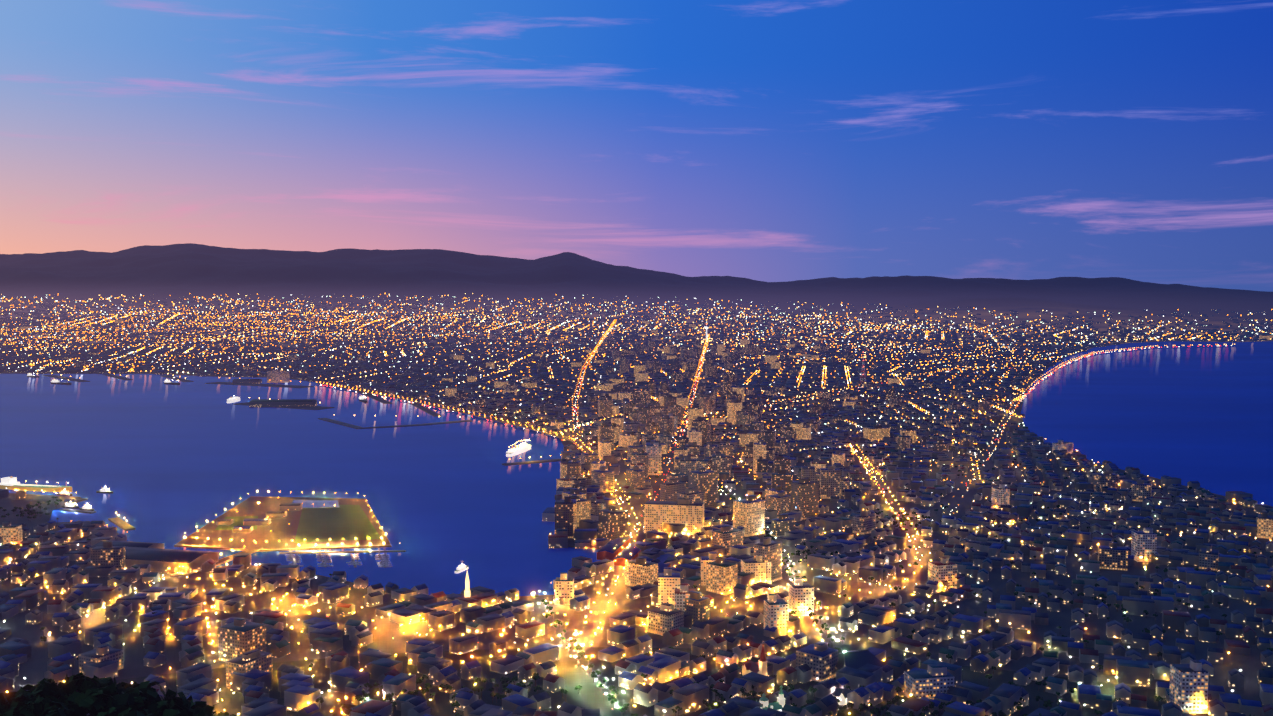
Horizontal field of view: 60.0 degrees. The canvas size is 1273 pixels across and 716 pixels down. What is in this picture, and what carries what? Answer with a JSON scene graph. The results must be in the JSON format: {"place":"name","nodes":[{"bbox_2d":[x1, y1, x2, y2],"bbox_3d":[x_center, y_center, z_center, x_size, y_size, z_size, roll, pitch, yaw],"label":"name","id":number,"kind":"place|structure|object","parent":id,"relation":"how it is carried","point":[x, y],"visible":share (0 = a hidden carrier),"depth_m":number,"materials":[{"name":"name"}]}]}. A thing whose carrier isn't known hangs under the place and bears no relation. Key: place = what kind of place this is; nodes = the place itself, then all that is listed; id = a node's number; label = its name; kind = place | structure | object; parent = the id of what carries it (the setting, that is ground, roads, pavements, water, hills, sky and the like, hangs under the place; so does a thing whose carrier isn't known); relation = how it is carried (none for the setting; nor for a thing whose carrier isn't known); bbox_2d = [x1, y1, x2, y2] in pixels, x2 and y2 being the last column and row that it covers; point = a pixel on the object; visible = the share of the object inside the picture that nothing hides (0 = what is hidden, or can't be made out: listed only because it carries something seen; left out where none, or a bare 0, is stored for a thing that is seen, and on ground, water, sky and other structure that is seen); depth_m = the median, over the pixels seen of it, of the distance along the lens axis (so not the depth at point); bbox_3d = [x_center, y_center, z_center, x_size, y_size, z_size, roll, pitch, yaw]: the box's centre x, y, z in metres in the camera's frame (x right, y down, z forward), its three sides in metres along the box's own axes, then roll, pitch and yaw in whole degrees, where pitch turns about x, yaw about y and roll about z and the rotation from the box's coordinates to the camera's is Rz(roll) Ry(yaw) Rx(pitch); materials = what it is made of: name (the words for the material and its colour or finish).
{"place":"outdoors","nodes":[
{"label":"outdoors","id":0,"kind":"place"},
{"bbox_2d":[174,496,391,551],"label":"artificial island","id":1,"kind":"structure","parent":0,"point":[349,520],"depth_m":1615.75,"materials":[{"name":"grey concrete"}]},
{"bbox_2d":[292,500,338,507],"bbox_3d":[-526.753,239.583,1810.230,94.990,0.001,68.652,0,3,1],"label":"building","id":2,"kind":"structure","parent":0,"point":[318,503],"depth_m":1814.67,"materials":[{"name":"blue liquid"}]},
{"bbox_2d":[0,341,1272,595],"bbox_3d":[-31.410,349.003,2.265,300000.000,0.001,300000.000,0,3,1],"label":"sea water","id":3,"kind":"structure","parent":0,"point":[170,465],"depth_m":2455.75,"materials":[{"name":"blue liquid"}]},
{"bbox_2d":[0,476,71,491],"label":"pier","id":4,"kind":"structure","parent":3,"relation":"on","point":[10,483],"depth_m":1948.63,"materials":[{"name":"brown"}]},
{"bbox_2d":[27,373,367,402],"bbox_3d":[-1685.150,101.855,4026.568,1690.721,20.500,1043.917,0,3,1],"label":"moored ships","id":5,"kind":"object","parent":3,"relation":"on","point":[167,381],"visible":0.85,"depth_m":4201.91,"materials":[{"name":"grey"}]},
{"bbox_2d":[43,374,441,530],"bbox_3d":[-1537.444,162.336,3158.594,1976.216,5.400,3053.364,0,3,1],"label":"quay piers","id":6,"kind":"object","parent":3,"relation":"on","point":[121,523],"depth_m":3584.72,"materials":[{"name":"grey concrete"}]},
{"bbox_2d":[56,397,467,572],"bbox_3d":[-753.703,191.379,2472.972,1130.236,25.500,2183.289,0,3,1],"label":"boats","id":7,"kind":"object","parent":3,"relation":"on","point":[460,568],"visible":0.83,"depth_m":1787.69,"materials":[{"name":"grey"}]},
{"bbox_2d":[285,546,391,566],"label":"marina yachts","id":8,"kind":"object","parent":3,"relation":"on","point":[355,556],"visible":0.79,"depth_m":1434.24,"materials":[{"name":"white paint"}]},
{"bbox_2d":[317,383,589,452],"bbox_3d":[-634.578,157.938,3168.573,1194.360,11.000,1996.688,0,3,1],"label":"waterfront promenade","id":9,"kind":"structure","parent":3,"relation":"on","point":[583,447],"depth_m":2990.41,"materials":[{"name":"grey concrete"}]},
{"bbox_2d":[506,443,530,456],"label":"cruise ship","id":10,"kind":"object","parent":3,"relation":"on","point":[519,449],"visible":0.94,"depth_m":2385.80,"materials":[{"name":"white"}]},
{"bbox_2d":[0,243,1272,342],"bbox_3d":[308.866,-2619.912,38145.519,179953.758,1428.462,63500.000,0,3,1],"label":"mountain terrain","id":11,"kind":"structure","parent":0,"point":[186,269],"depth_m":16503.74,"materials":[{"name":"black"}]},
{"bbox_2d":[0,338,1272,705],"bbox_3d":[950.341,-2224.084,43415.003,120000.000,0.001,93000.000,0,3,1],"label":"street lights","id":12,"kind":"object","parent":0,"point":[390,636],"depth_m":1253.98},
{"bbox_2d":[2,382,563,577],"bbox_3d":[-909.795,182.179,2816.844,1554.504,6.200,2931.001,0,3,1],"label":"piers","id":13,"kind":"structure","parent":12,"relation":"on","point":[180,574],"depth_m":2245.31,"materials":[{"name":"grey concrete"}]},
{"bbox_2d":[464,571,469,596],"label":"harbour spire","id":14,"kind":"structure","parent":12,"relation":"on","point":[466,592],"depth_m":1223.62,"materials":[{"name":"beige"}]},
{"bbox_2d":[4,405,1194,713],"bbox_3d":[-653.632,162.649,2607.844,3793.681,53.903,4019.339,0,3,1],"label":"streets","id":15,"kind":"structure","parent":12,"relation":"on","point":[538,603],"depth_m":1144.43,"materials":[{"name":"grey asphalt"}]},
{"bbox_2d":[0,293,1272,715],"bbox_3d":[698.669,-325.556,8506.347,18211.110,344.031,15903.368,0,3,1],"label":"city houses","id":16,"kind":"structure","parent":12,"relation":"on","point":[150,561],"depth_m":1455.98,"materials":[{"name":"paint"}]},
{"bbox_2d":[0,293,1272,715],"bbox_3d":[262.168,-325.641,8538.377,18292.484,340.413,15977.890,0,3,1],"label":"lowrise building","id":17,"kind":"structure","parent":12,"relation":"on","point":[300,691],"depth_m":1502.68,"materials":[{"name":"paint"}]},
{"bbox_2d":[0,297,1272,713],"bbox_3d":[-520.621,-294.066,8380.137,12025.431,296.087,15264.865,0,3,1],"label":"apartment buildings","id":18,"kind":"structure","parent":12,"relation":"on","point":[1188,689],"depth_m":1745.74,"materials":[{"name":"beige concrete"}]},
{"bbox_2d":[0,293,1272,713],"bbox_3d":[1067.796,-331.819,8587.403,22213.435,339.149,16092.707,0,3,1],"label":"city lights","id":19,"kind":"object","parent":12,"relation":"on","point":[360,331],"visible":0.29,"depth_m":7350.83},
{"bbox_2d":[0,397,1272,715],"bbox_3d":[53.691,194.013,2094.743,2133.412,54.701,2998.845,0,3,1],"label":"trees","id":20,"kind":"object","parent":12,"relation":"on","point":[626,707],"visible":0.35,"depth_m":956.25,"materials":[{"name":"green plant"}]},
{"bbox_2d":[2,404,1272,715],"bbox_3d":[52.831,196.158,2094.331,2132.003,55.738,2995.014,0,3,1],"label":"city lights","id":21,"kind":"object","parent":12,"relation":"on","point":[694,588],"visible":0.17,"depth_m":1063.33},
{"bbox_2d":[860,356,865,382],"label":"radio tower","id":22,"kind":"structure","parent":12,"relation":"on","point":[863,371],"depth_m":4201.07,"materials":[{"name":"red"}]},
{"bbox_2d":[0,0,1272,291],"label":"sky","id":23,"kind":"structure","parent":0,"point":[759,140],"materials":[{"name":"blue"}]},
{"bbox_2d":[113,647,1262,715],"bbox_3d":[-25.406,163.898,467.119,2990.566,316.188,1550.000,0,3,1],"label":"hakodate hill terrain","id":24,"kind":"structure","parent":0,"point":[589,695],"depth_m":964.79,"materials":[{"name":"green plant"}]},
{"bbox_2d":[0,672,235,715],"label":"forest tree crowns","id":25,"kind":"object","parent":24,"relation":"on","point":[92,696],"visible":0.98,"depth_m":309.24,"materials":[{"name":"plant"}]},
{"bbox_2d":[742,641,767,675],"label":"church","id":26,"kind":"structure","parent":24,"relation":"on","point":[749,666],"depth_m":976.14,"materials":[{"name":"beige paint"}]},
{"bbox_2d":[756,685,784,710],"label":"orthodox church","id":27,"kind":"structure","parent":24,"relation":"on","point":[779,704],"depth_m":875.89,"materials":[{"name":"white"}]},
{"bbox_2d":[832,685,858,704],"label":"church","id":28,"kind":"structure","parent":24,"relation":"on","point":[840,694],"depth_m":914.92,"materials":[{"name":"white"}]},
{"bbox_2d":[835,649,884,669],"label":"temple hall","id":29,"kind":"structure","parent":24,"relation":"on","point":[857,659],"depth_m":989.10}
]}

